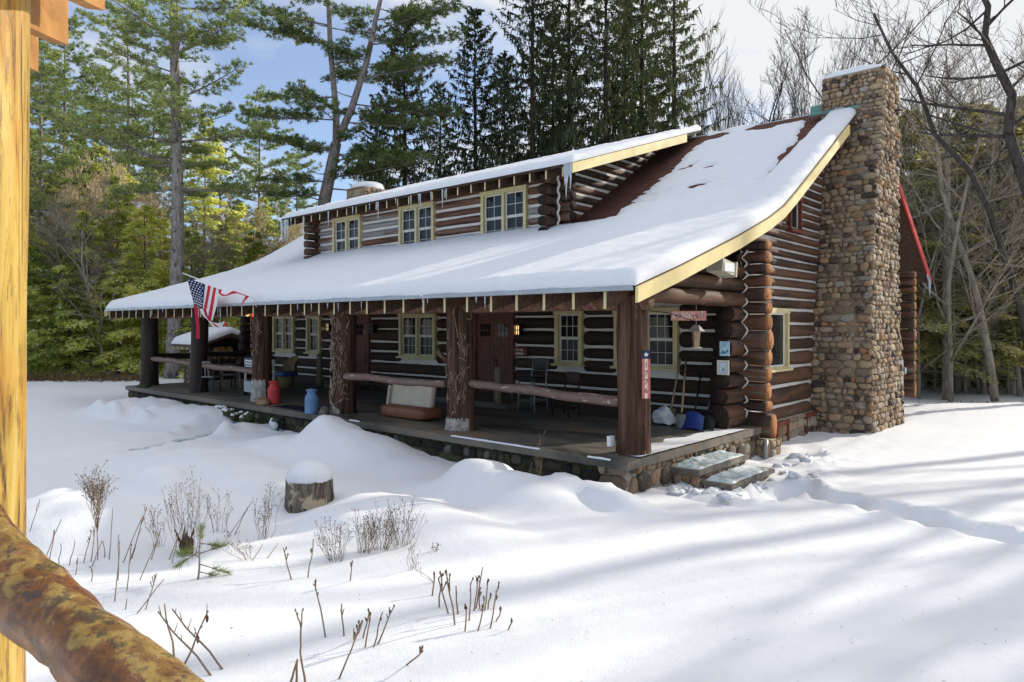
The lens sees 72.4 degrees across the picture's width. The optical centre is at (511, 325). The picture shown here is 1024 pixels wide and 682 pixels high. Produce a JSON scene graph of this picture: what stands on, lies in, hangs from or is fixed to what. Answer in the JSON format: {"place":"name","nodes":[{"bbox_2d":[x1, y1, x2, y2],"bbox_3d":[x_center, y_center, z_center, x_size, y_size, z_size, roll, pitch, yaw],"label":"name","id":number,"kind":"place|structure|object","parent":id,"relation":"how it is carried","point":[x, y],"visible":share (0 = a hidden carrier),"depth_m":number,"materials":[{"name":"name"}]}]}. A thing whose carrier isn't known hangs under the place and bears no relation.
{"place":"outdoors","nodes":[
{"label":"outdoors","id":0,"kind":"place"},
{"bbox_2d":[26,357,1023,681],"bbox_3d":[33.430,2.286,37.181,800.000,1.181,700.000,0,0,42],"label":"ground","id":1,"kind":"structure","parent":0,"point":[884,527],"depth_m":7.22,"materials":[{"name":"snow"}]},
{"bbox_2d":[27,217,78,376],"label":"hemlock tree","id":2,"kind":"object","parent":1,"relation":"on","point":[37,268],"visible":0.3,"depth_m":32.10,"materials":[{"name":"green plant"}]},
{"bbox_2d":[27,40,95,315],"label":"pine tree","id":3,"kind":"object","parent":1,"relation":"on","point":[36,106],"visible":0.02,"depth_m":40.38,"materials":[{"name":"green plant"}]},
{"bbox_2d":[27,256,114,379],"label":"hemlock tree","id":4,"kind":"object","parent":1,"relation":"on","point":[77,365],"visible":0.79,"depth_m":32.18,"materials":[{"name":"green plant"}]},
{"bbox_2d":[27,32,115,373],"bbox_3d":[-23.573,-6.205,34.928,8.366,17.970,7.402,0,0,24],"label":"pine tree","id":5,"kind":"object","parent":1,"relation":"on","point":[41,169],"visible":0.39,"depth_m":34.79,"materials":[{"name":"green plant"}]},
{"bbox_2d":[29,10,114,339],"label":"pine tree","id":6,"kind":"object","parent":1,"relation":"on","point":[74,18],"visible":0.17,"depth_m":41.84,"materials":[{"name":"green plant"}]},
{"bbox_2d":[28,185,126,374],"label":"bare tree","id":7,"kind":"object","parent":1,"relation":"on","point":[50,262],"visible":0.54,"depth_m":32.47,"materials":[{"name":"beige plant"}]},
{"bbox_2d":[27,210,137,377],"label":"hemlock tree","id":8,"kind":"object","parent":1,"relation":"on","point":[99,286],"visible":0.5,"depth_m":32.77,"materials":[{"name":"green plant"}]},
{"bbox_2d":[30,147,145,369],"bbox_3d":[-23.267,-3.522,38.556,6.041,12.429,9.163,0,0,-10],"label":"bare tree","id":9,"kind":"object","parent":1,"relation":"on","point":[69,189],"visible":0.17,"depth_m":36.70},
{"bbox_2d":[48,143,129,366],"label":"hemlock tree","id":10,"kind":"object","parent":1,"relation":"on","point":[97,151],"visible":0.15,"depth_m":39.75,"materials":[{"name":"green plant"}]},
{"bbox_2d":[44,62,137,221],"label":"pine tree","id":11,"kind":"object","parent":1,"relation":"on","point":[100,87],"visible":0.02,"depth_m":59.55,"materials":[{"name":"green plant"}]},
{"bbox_2d":[75,460,118,559],"bbox_3d":[-4.120,1.853,6.941,0.348,1.039,0.308,0,0,-1],"label":"seed head weed","id":12,"kind":"object","parent":1,"relation":"on","point":[94,492],"visible":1,"depth_m":6.93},
{"bbox_2d":[30,174,170,376],"bbox_3d":[-19.218,-2.325,32.110,6.233,9.975,4.817,0,0,-12],"label":"bare tree","id":13,"kind":"object","parent":1,"relation":"on","point":[82,261],"visible":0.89,"depth_m":32.09,"materials":[{"name":"beige plant"}]},
{"bbox_2d":[0,0,204,681],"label":"neighbouring porch","id":14,"kind":"object","parent":1,"relation":"on","point":[60,622],"visible":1,"depth_m":1.71,"materials":[{"name":"wood"}]},
{"bbox_2d":[29,142,193,368],"bbox_3d":[-22.387,-3.545,37.456,9.163,12.429,6.041,0,0,-40],"label":"bare tree","id":15,"kind":"object","parent":1,"relation":"on","point":[120,175],"visible":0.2,"depth_m":37.38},
{"bbox_2d":[45,175,183,372],"bbox_3d":[-19.679,-2.438,34.989,5.458,10.369,5.253,0,0,3],"label":"hemlock tree","id":16,"kind":"object","parent":1,"relation":"on","point":[126,202],"visible":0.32,"depth_m":34.80,"materials":[{"name":"green plant"}]},
{"bbox_2d":[54,164,191,366],"bbox_3d":[-20.786,-3.189,38.517,8.654,11.739,5.705,0,0,20],"label":"bare tree","id":17,"kind":"object","parent":1,"relation":"on","point":[163,208],"visible":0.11,"depth_m":37.86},
{"bbox_2d":[61,0,201,266],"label":"pine tree","id":18,"kind":"object","parent":1,"relation":"on","point":[126,94],"visible":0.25,"depth_m":46.43,"materials":[{"name":"green plant"}]},
{"bbox_2d":[86,203,190,375],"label":"hemlock tree","id":19,"kind":"object","parent":1,"relation":"on","point":[148,228],"visible":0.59,"depth_m":33.40,"materials":[{"name":"green plant"}]},
{"bbox_2d":[109,208,188,366],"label":"hemlock tree","id":20,"kind":"object","parent":1,"relation":"on","point":[166,223],"visible":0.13,"depth_m":37.81,"materials":[{"name":"green plant"}]},
{"bbox_2d":[106,67,215,285],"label":"pine tree","id":21,"kind":"object","parent":1,"relation":"on","point":[168,212],"visible":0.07,"depth_m":51.65,"materials":[{"name":"green plant"}]},
{"bbox_2d":[38,0,303,378],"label":"pine tree","id":22,"kind":"object","parent":1,"relation":"on","point":[175,103],"visible":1,"depth_m":31.58,"materials":[{"name":"green plant"}]},
{"bbox_2d":[131,229,232,375],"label":"hemlock tree","id":23,"kind":"object","parent":1,"relation":"on","point":[193,238],"visible":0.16,"depth_m":34.18,"materials":[{"name":"green plant"}]},
{"bbox_2d":[162,466,210,555],"bbox_3d":[-3.356,1.929,7.263,0.457,0.947,0.420,0,0,-6],"label":"seed head weed","id":24,"kind":"object","parent":1,"relation":"on","point":[177,507],"visible":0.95,"depth_m":7.21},
{"bbox_2d":[146,205,241,286],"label":"tree","id":25,"kind":"object","parent":1,"relation":"on","point":[211,245],"visible":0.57,"depth_m":34.06,"materials":[{"name":"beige plant"}]},
{"bbox_2d":[162,117,242,339],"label":"hemlock tree","id":26,"kind":"object","parent":1,"relation":"on","point":[212,199],"visible":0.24,"depth_m":42.90,"materials":[{"name":"green plant"}]},
{"bbox_2d":[170,522,234,579],"bbox_3d":[-2.900,2.139,6.559,0.618,0.678,0.372,0,0,-21],"label":"pine seedling","id":27,"kind":"object","parent":1,"relation":"on","point":[201,536],"visible":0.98,"depth_m":6.57,"materials":[{"name":"green plant"}]},
{"bbox_2d":[174,264,239,377],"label":"hemlock tree","id":28,"kind":"object","parent":1,"relation":"on","point":[211,271],"visible":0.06,"depth_m":32.37,"materials":[{"name":"green plant"}]},
{"bbox_2d":[171,327,248,381],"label":"wood shed","id":29,"kind":"structure","parent":1,"relation":"on","point":[223,336],"depth_m":28.35,"materials":[{"name":"paint"}]},
{"bbox_2d":[189,131,252,276],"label":"pine tree","id":30,"kind":"object","parent":1,"relation":"on","point":[229,168],"visible":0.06,"depth_m":55.78,"materials":[{"name":"green plant"}]},
{"bbox_2d":[186,203,261,325],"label":"hemlock tree","id":31,"kind":"object","parent":1,"relation":"on","point":[242,207],"visible":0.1,"depth_m":45.89,"materials":[{"name":"green plant"}]},
{"bbox_2d":[208,222,245,328],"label":"hemlock tree","id":32,"kind":"object","parent":1,"relation":"on","point":[228,234],"visible":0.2,"depth_m":35.86,"materials":[{"name":"green plant"}]},
{"bbox_2d":[191,213,266,322],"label":"bare tree","id":33,"kind":"object","parent":1,"relation":"on","point":[233,223],"visible":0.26,"depth_m":36.15,"materials":[{"name":"beige plant"}]},
{"bbox_2d":[214,231,268,350],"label":"hemlock tree","id":34,"kind":"object","parent":1,"relation":"on","point":[248,254],"visible":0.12,"depth_m":37.75,"materials":[{"name":"green plant"}]},
{"bbox_2d":[184,193,301,269],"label":"bare tree","id":35,"kind":"object","parent":1,"relation":"on","point":[245,220],"visible":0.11,"depth_m":47.08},
{"bbox_2d":[209,84,299,257],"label":"pine tree","id":36,"kind":"object","parent":1,"relation":"on","point":[258,165],"visible":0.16,"depth_m":51.47,"materials":[{"name":"green plant"}]},
{"bbox_2d":[252,196,281,256],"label":"hemlock tree","id":37,"kind":"object","parent":1,"relation":"on","point":[266,206],"visible":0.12,"depth_m":48.00,"materials":[{"name":"green plant"}]},
{"bbox_2d":[252,482,283,539],"bbox_3d":[-2.732,2.084,7.820,0.290,0.654,0.286,0,0,-2],"label":"seed head weed","id":38,"kind":"object","parent":1,"relation":"on","point":[264,518],"visible":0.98,"depth_m":7.80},
{"bbox_2d":[237,198,315,261],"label":"bare tree","id":39,"kind":"object","parent":1,"relation":"on","point":[299,226],"visible":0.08,"depth_m":45.63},
{"bbox_2d":[270,133,323,242],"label":"pine tree","id":40,"kind":"object","parent":1,"relation":"on","point":[300,206],"visible":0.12,"depth_m":57.78,"materials":[{"name":"green plant"}]},
{"bbox_2d":[284,460,333,512],"bbox_3d":[-2.633,2.114,9.097,0.635,0.723,0.632,0,0,42],"label":"tree stump","id":41,"kind":"object","parent":1,"relation":"on","point":[308,484],"visible":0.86,"depth_m":8.86,"materials":[{"name":"brown wood"}]},
{"bbox_2d":[314,516,353,561],"bbox_3d":[-1.814,2.192,7.114,0.402,0.471,0.289,0,0,-11],"label":"seed head weed","id":42,"kind":"object","parent":1,"relation":"on","point":[336,541],"visible":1,"depth_m":7.14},
{"bbox_2d":[230,0,468,205],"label":"pine tree","id":43,"kind":"object","parent":1,"relation":"on","point":[361,153],"visible":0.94,"depth_m":37.59,"materials":[{"name":"green plant"}]},
{"bbox_2d":[348,501,391,553],"bbox_3d":[-1.484,2.144,7.361,0.322,0.532,0.436,0,0,42],"label":"seed head weed","id":44,"kind":"object","parent":1,"relation":"on","point":[365,536],"visible":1,"depth_m":7.33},
{"bbox_2d":[349,101,402,188],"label":"spruce tree","id":45,"kind":"object","parent":1,"relation":"on","point":[370,128],"visible":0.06,"depth_m":43.83,"materials":[{"name":"green plant"}]},
{"bbox_2d":[366,509,401,550],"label":"seed head weed","id":46,"kind":"object","parent":1,"relation":"on","point":[391,534],"visible":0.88,"depth_m":7.40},
{"bbox_2d":[383,499,427,548],"bbox_3d":[-1.136,2.092,7.494,0.472,0.597,0.292,0,0,-7],"label":"seed head weed","id":47,"kind":"object","parent":1,"relation":"on","point":[404,523],"visible":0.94,"depth_m":7.47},
{"bbox_2d":[362,4,452,189],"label":"spruce tree","id":48,"kind":"object","parent":1,"relation":"on","point":[401,88],"visible":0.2,"depth_m":39.71,"materials":[{"name":"green plant"}]},
{"bbox_2d":[415,81,462,181],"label":"spruce tree","id":49,"kind":"object","parent":1,"relation":"on","point":[439,86],"visible":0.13,"depth_m":44.76,"materials":[{"name":"green plant"}]},
{"bbox_2d":[426,5,517,179],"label":"spruce tree","id":50,"kind":"object","parent":1,"relation":"on","point":[473,14],"visible":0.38,"depth_m":41.71,"materials":[{"name":"green plant"}]},
{"bbox_2d":[468,50,538,167],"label":"spruce tree","id":51,"kind":"object","parent":1,"relation":"on","point":[507,83],"visible":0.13,"depth_m":43.68,"materials":[{"name":"green plant"}]},
{"bbox_2d":[105,64,931,493],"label":"log house","id":52,"kind":"structure","parent":1,"relation":"on","point":[787,256],"depth_m":15.84,"materials":[{"name":"brown wood"}]},
{"bbox_2d":[182,273,256,338],"bbox_3d":[-7.099,-0.530,17.038,3.462,1.694,0.414,0,0,42],"label":"flag","id":53,"kind":"object","parent":52,"relation":"attached to","point":[204,297],"visible":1,"depth_m":17.15,"materials":[{"name":"multicoloured fabric"}]},
{"bbox_2d":[267,380,280,403],"bbox_3d":[-5.813,1.612,17.083,0.328,0.573,0.318,0,0,0],"label":"milk can","id":54,"kind":"object","parent":52,"relation":"on","point":[273,393],"visible":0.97,"depth_m":16.97,"materials":[{"name":"red paint"}]},
{"bbox_2d":[272,316,295,352],"bbox_3d":[-8.056,0.257,24.678,1.520,1.345,0.210,0,0,42],"label":"window","id":55,"kind":"structure","parent":52,"relation":"in","point":[283,327],"depth_m":24.65,"materials":[{"name":"beige paint"}]},
{"bbox_2d":[275,355,297,387],"bbox_3d":[-6.975,1.411,21.701,0.722,0.973,0.662,0,0,42],"label":"wicker chair","id":56,"kind":"object","parent":52,"relation":"on","point":[287,375],"visible":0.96,"depth_m":21.54,"materials":[{"name":"brown wicker"}]},
{"bbox_2d":[305,388,318,413],"bbox_3d":[-4.356,1.629,15.209,0.299,0.538,0.311,0,0,-7],"label":"milk can","id":57,"kind":"object","parent":52,"relation":"on","point":[311,402],"visible":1,"depth_m":15.11,"materials":[{"name":"blue paint"}]},
{"bbox_2d":[303,315,321,353],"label":"window","id":58,"kind":"structure","parent":52,"relation":"in","point":[313,326],"depth_m":23.46,"materials":[{"name":"beige paint"}]},
{"bbox_2d":[329,310,348,408],"bbox_3d":[-3.789,0.619,15.157,0.570,2.372,0.186,0,0,28],"label":"dry vine","id":59,"kind":"object","parent":52,"relation":"attached to","point":[334,356],"visible":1,"depth_m":15.10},
{"bbox_2d":[331,214,362,252],"bbox_3d":[-5.271,-2.808,22.406,1.540,1.375,0.165,0,0,42],"label":"window","id":60,"kind":"structure","parent":52,"relation":"in","point":[347,231],"depth_m":22.36,"materials":[{"name":"beige paint"}]},
{"bbox_2d":[356,315,370,384],"bbox_3d":[-4.668,0.715,21.685,0.900,2.170,0.172,0,0,42],"label":"door","id":61,"kind":"structure","parent":52,"relation":"in","point":[363,340],"depth_m":21.61,"materials":[{"name":"brown wood"}]},
{"bbox_2d":[381,378,440,419],"bbox_3d":[-2.106,1.500,14.509,1.446,0.801,0.613,0,0,42],"label":"bench seat","id":62,"kind":"object","parent":52,"relation":"on","point":[412,402],"visible":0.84,"depth_m":14.34,"materials":[{"name":"brown plastic"}]},
{"bbox_2d":[395,313,437,359],"bbox_3d":[-2.690,0.272,19.854,1.690,1.315,0.210,0,0,42],"label":"window","id":63,"kind":"structure","parent":52,"relation":"in","point":[417,333],"depth_m":19.83,"materials":[{"name":"beige paint"}]},
{"bbox_2d":[397,201,436,244],"bbox_3d":[-2.731,-2.808,20.123,1.570,1.375,0.165,0,0,42],"label":"window","id":64,"kind":"structure","parent":52,"relation":"in","point":[416,223],"depth_m":20.08,"materials":[{"name":"beige paint"}]},
{"bbox_2d":[473,312,514,396],"bbox_3d":[-0.452,0.715,17.894,1.380,2.170,0.172,0,0,42],"label":"door","id":65,"kind":"structure","parent":52,"relation":"in","point":[494,339],"depth_m":17.91,"materials":[{"name":"brown wood"}]},
{"bbox_2d":[480,184,528,233],"bbox_3d":[-0.199,-2.808,17.846,1.600,1.375,0.165,0,0,42],"label":"window","id":66,"kind":"structure","parent":52,"relation":"in","point":[507,208],"depth_m":17.80,"materials":[{"name":"beige paint"}]},
{"bbox_2d":[517,358,548,412],"bbox_3d":[0.481,1.310,15.589,0.509,1.172,0.553,0,0,42],"label":"chair","id":67,"kind":"object","parent":52,"relation":"on","point":[540,363],"visible":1,"depth_m":15.59,"materials":[{"name":"grey metal"}]},
{"bbox_2d":[552,372,580,417],"bbox_3d":[1.157,1.436,14.738,0.447,0.920,0.493,0,0,42],"label":"wooden chair","id":68,"kind":"object","parent":52,"relation":"on","point":[573,377],"visible":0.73,"depth_m":14.80,"materials":[{"name":"brown wood"}]},
{"bbox_2d":[551,311,584,366],"bbox_3d":[1.318,0.272,16.250,0.910,1.315,0.210,0,0,42],"label":"window","id":69,"kind":"structure","parent":52,"relation":"in","point":[568,325],"depth_m":16.29,"materials":[{"name":"beige paint"}]},
{"bbox_2d":[610,307,679,371],"bbox_3d":[2.835,0.272,14.886,1.670,1.315,0.210,0,0,42],"label":"window","id":70,"kind":"structure","parent":52,"relation":"in","point":[664,333],"depth_m":14.64,"materials":[{"name":"beige paint"}]},
{"bbox_2d":[642,350,649,398],"bbox_3d":[1.938,0.699,10.110,0.116,0.694,0.030,0,0,5],"label":"number board","id":71,"kind":"object","parent":52,"relation":"attached to","point":[645,373],"visible":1,"depth_m":10.10,"materials":[{"name":"red paint"}]},
{"bbox_2d":[652,405,675,424],"bbox_3d":[2.950,1.700,13.409,0.504,0.361,0.359,0,0,42],"label":"salt bag","id":72,"kind":"object","parent":52,"relation":"on","point":[663,414],"visible":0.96,"depth_m":13.28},
{"bbox_2d":[671,311,705,320],"bbox_3d":[3.080,-0.388,12.205,0.621,0.585,0.041,0,0,-5],"label":"hanging sign","id":73,"kind":"object","parent":52,"relation":"hanging from","point":[701,315],"visible":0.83,"depth_m":12.19,"materials":[{"name":"red paint"}]},
{"bbox_2d":[681,372,703,430],"bbox_3d":[3.505,1.407,13.322,0.396,0.975,1.422,0,0,22],"label":"snow shovel","id":74,"kind":"object","parent":52,"relation":"on","point":[694,420],"visible":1,"depth_m":12.87,"materials":[{"name":"blue plastic"}]},
{"bbox_2d":[764,308,792,372],"bbox_3d":[5.575,0.287,14.688,0.210,1.325,1.220,0,0,42],"label":"window","id":75,"kind":"structure","parent":52,"relation":"in","point":[780,351],"depth_m":14.88,"materials":[{"name":"beige paint"}]},
{"bbox_2d":[785,197,805,234],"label":"window","id":76,"kind":"structure","parent":52,"relation":"in","point":[794,221],"depth_m":15.52,"materials":[{"name":"red paint"}]},
{"bbox_2d":[27,366,1022,402],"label":"undergrowth","id":77,"kind":"object","parent":1,"relation":"on","point":[47,375],"visible":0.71,"depth_m":30.34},
{"bbox_2d":[472,0,591,169],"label":"spruce tree","id":78,"kind":"object","parent":1,"relation":"on","point":[541,106],"visible":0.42,"depth_m":38.70,"materials":[{"name":"green plant"}]},
{"bbox_2d":[516,17,587,159],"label":"spruce tree","id":79,"kind":"object","parent":1,"relation":"on","point":[551,33],"visible":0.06,"depth_m":46.75,"materials":[{"name":"green plant"}]},
{"bbox_2d":[514,0,618,159],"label":"spruce tree","id":80,"kind":"object","parent":1,"relation":"on","point":[574,67],"visible":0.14,"depth_m":42.57,"materials":[{"name":"green plant"}]},
{"bbox_2d":[539,0,659,157],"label":"spruce tree","id":81,"kind":"object","parent":1,"relation":"on","point":[603,130],"visible":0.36,"depth_m":39.57,"materials":[{"name":"green plant"}]},
{"bbox_2d":[586,0,665,144],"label":"spruce tree","id":82,"kind":"object","parent":1,"relation":"on","point":[619,37],"visible":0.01,"depth_m":47.54,"materials":[{"name":"green plant"}]},
{"bbox_2d":[579,0,700,140],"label":"spruce tree","id":83,"kind":"object","parent":1,"relation":"on","point":[643,115],"visible":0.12,"depth_m":42.59,"materials":[{"name":"green plant"}]},
{"bbox_2d":[631,0,732,137],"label":"spruce tree","id":84,"kind":"object","parent":1,"relation":"on","point":[678,106],"visible":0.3,"depth_m":38.64,"materials":[{"name":"green plant"}]},
{"bbox_2d":[637,0,911,135],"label":"bare tree","id":85,"kind":"object","parent":1,"relation":"on","point":[715,109],"visible":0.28,"depth_m":43.51,"materials":[{"name":"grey plant"}]},
{"bbox_2d":[676,8,890,135],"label":"bare tree","id":86,"kind":"object","parent":1,"relation":"on","point":[834,60],"visible":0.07,"depth_m":46.06,"materials":[{"name":"brown plant"}]},
{"bbox_2d":[719,0,948,125],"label":"bare tree","id":87,"kind":"object","parent":1,"relation":"on","point":[779,93],"visible":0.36,"depth_m":35.35,"materials":[{"name":"plant"}]},
{"bbox_2d":[797,0,1006,157],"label":"bare tree","id":88,"kind":"object","parent":1,"relation":"on","point":[943,72],"visible":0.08,"depth_m":37.13,"materials":[{"name":"plant"}]},
{"bbox_2d":[790,0,1023,347],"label":"bare tree","id":89,"kind":"object","parent":1,"relation":"on","point":[979,191],"visible":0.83,"depth_m":23.95,"materials":[{"name":"plant"}]},
{"bbox_2d":[837,0,1023,197],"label":"bare tree","id":90,"kind":"object","parent":1,"relation":"on","point":[1008,135],"visible":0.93,"depth_m":22.00,"materials":[{"name":"plant"}]},
{"bbox_2d":[870,16,1023,194],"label":"bare tree","id":91,"kind":"object","parent":1,"relation":"on","point":[979,57],"visible":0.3,"depth_m":35.03,"materials":[{"name":"beige plant"}]},
{"bbox_2d":[898,108,997,383],"bbox_3d":[16.466,-2.816,28.541,5.997,12.135,6.199,0,0,42],"label":"hemlock tree","id":92,"kind":"object","parent":1,"relation":"on","point":[927,317],"visible":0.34,"depth_m":27.79,"materials":[{"name":"green plant"}]},
{"bbox_2d":[900,163,998,389],"bbox_3d":[18.422,-2.033,31.145,5.964,10.575,5.371,0,0,-17],"label":"hemlock tree","id":93,"kind":"object","parent":1,"relation":"on","point":[923,372],"visible":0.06,"depth_m":30.43,"materials":[{"name":"green plant"}]},
{"bbox_2d":[897,50,1003,159],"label":"bare tree","id":94,"kind":"object","parent":1,"relation":"on","point":[981,71],"visible":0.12,"depth_m":39.15,"materials":[{"name":"plant"}]},
{"bbox_2d":[883,0,1023,401],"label":"bare tree","id":95,"kind":"object","parent":1,"relation":"on","point":[951,355],"visible":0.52,"depth_m":25.15,"materials":[{"name":"beige plant"}]},
{"bbox_2d":[897,23,1023,393],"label":"bare tree","id":96,"kind":"object","parent":1,"relation":"on","point":[983,383],"visible":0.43,"depth_m":27.02,"materials":[{"name":"beige plant"}]},
{"bbox_2d":[898,128,1023,398],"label":"bare tree","id":97,"kind":"object","parent":1,"relation":"on","point":[919,369],"visible":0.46,"depth_m":26.09,"materials":[{"name":"beige plant"}]},
{"bbox_2d":[899,19,1023,400],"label":"bare tree","id":98,"kind":"object","parent":1,"relation":"on","point":[991,372],"visible":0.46,"depth_m":25.93,"materials":[{"name":"beige plant"}]},
{"bbox_2d":[901,46,1022,399],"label":"dead conifer","id":99,"kind":"object","parent":1,"relation":"on","point":[944,360],"visible":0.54,"depth_m":26.92,"materials":[{"name":"beige plant"}]},
{"bbox_2d":[902,123,1023,393],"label":"bare tree","id":100,"kind":"object","parent":1,"relation":"on","point":[965,387],"visible":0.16,"depth_m":28.62,"materials":[{"name":"beige plant"}]},
{"bbox_2d":[903,152,1023,392],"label":"hemlock tree","id":101,"kind":"object","parent":1,"relation":"on","point":[957,384],"visible":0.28,"depth_m":28.53,"materials":[{"name":"green plant"}]},
{"bbox_2d":[914,181,1023,393],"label":"bare tree","id":102,"kind":"object","parent":1,"relation":"on","point":[978,387],"visible":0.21,"depth_m":28.95,"materials":[{"name":"beige plant"}]},
{"bbox_2d":[916,100,1023,389],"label":"hemlock tree","id":103,"kind":"object","parent":1,"relation":"on","point":[954,118],"visible":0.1,"depth_m":30.65,"materials":[{"name":"green plant"}]},
{"bbox_2d":[926,109,1023,378],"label":"hemlock tree","id":104,"kind":"object","parent":1,"relation":"on","point":[1018,133],"visible":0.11,"depth_m":29.52,"materials":[{"name":"green plant"}]},
{"bbox_2d":[929,166,1023,393],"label":"bare tree","id":105,"kind":"object","parent":1,"relation":"on","point":[1008,385],"visible":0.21,"depth_m":27.97,"materials":[{"name":"beige plant"}]},
{"bbox_2d":[936,151,1023,393],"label":"hemlock tree","id":106,"kind":"object","parent":1,"relation":"on","point":[1012,370],"visible":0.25,"depth_m":28.45,"materials":[{"name":"green plant"}]},
{"bbox_2d":[978,94,1023,396],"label":"bare tree","id":107,"kind":"object","parent":1,"relation":"on","point":[1019,389],"visible":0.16,"depth_m":28.18,"materials":[{"name":"beige plant"}]},
{"bbox_2d":[29,0,1023,269],"label":"sky","id":108,"kind":"structure","parent":0,"point":[276,62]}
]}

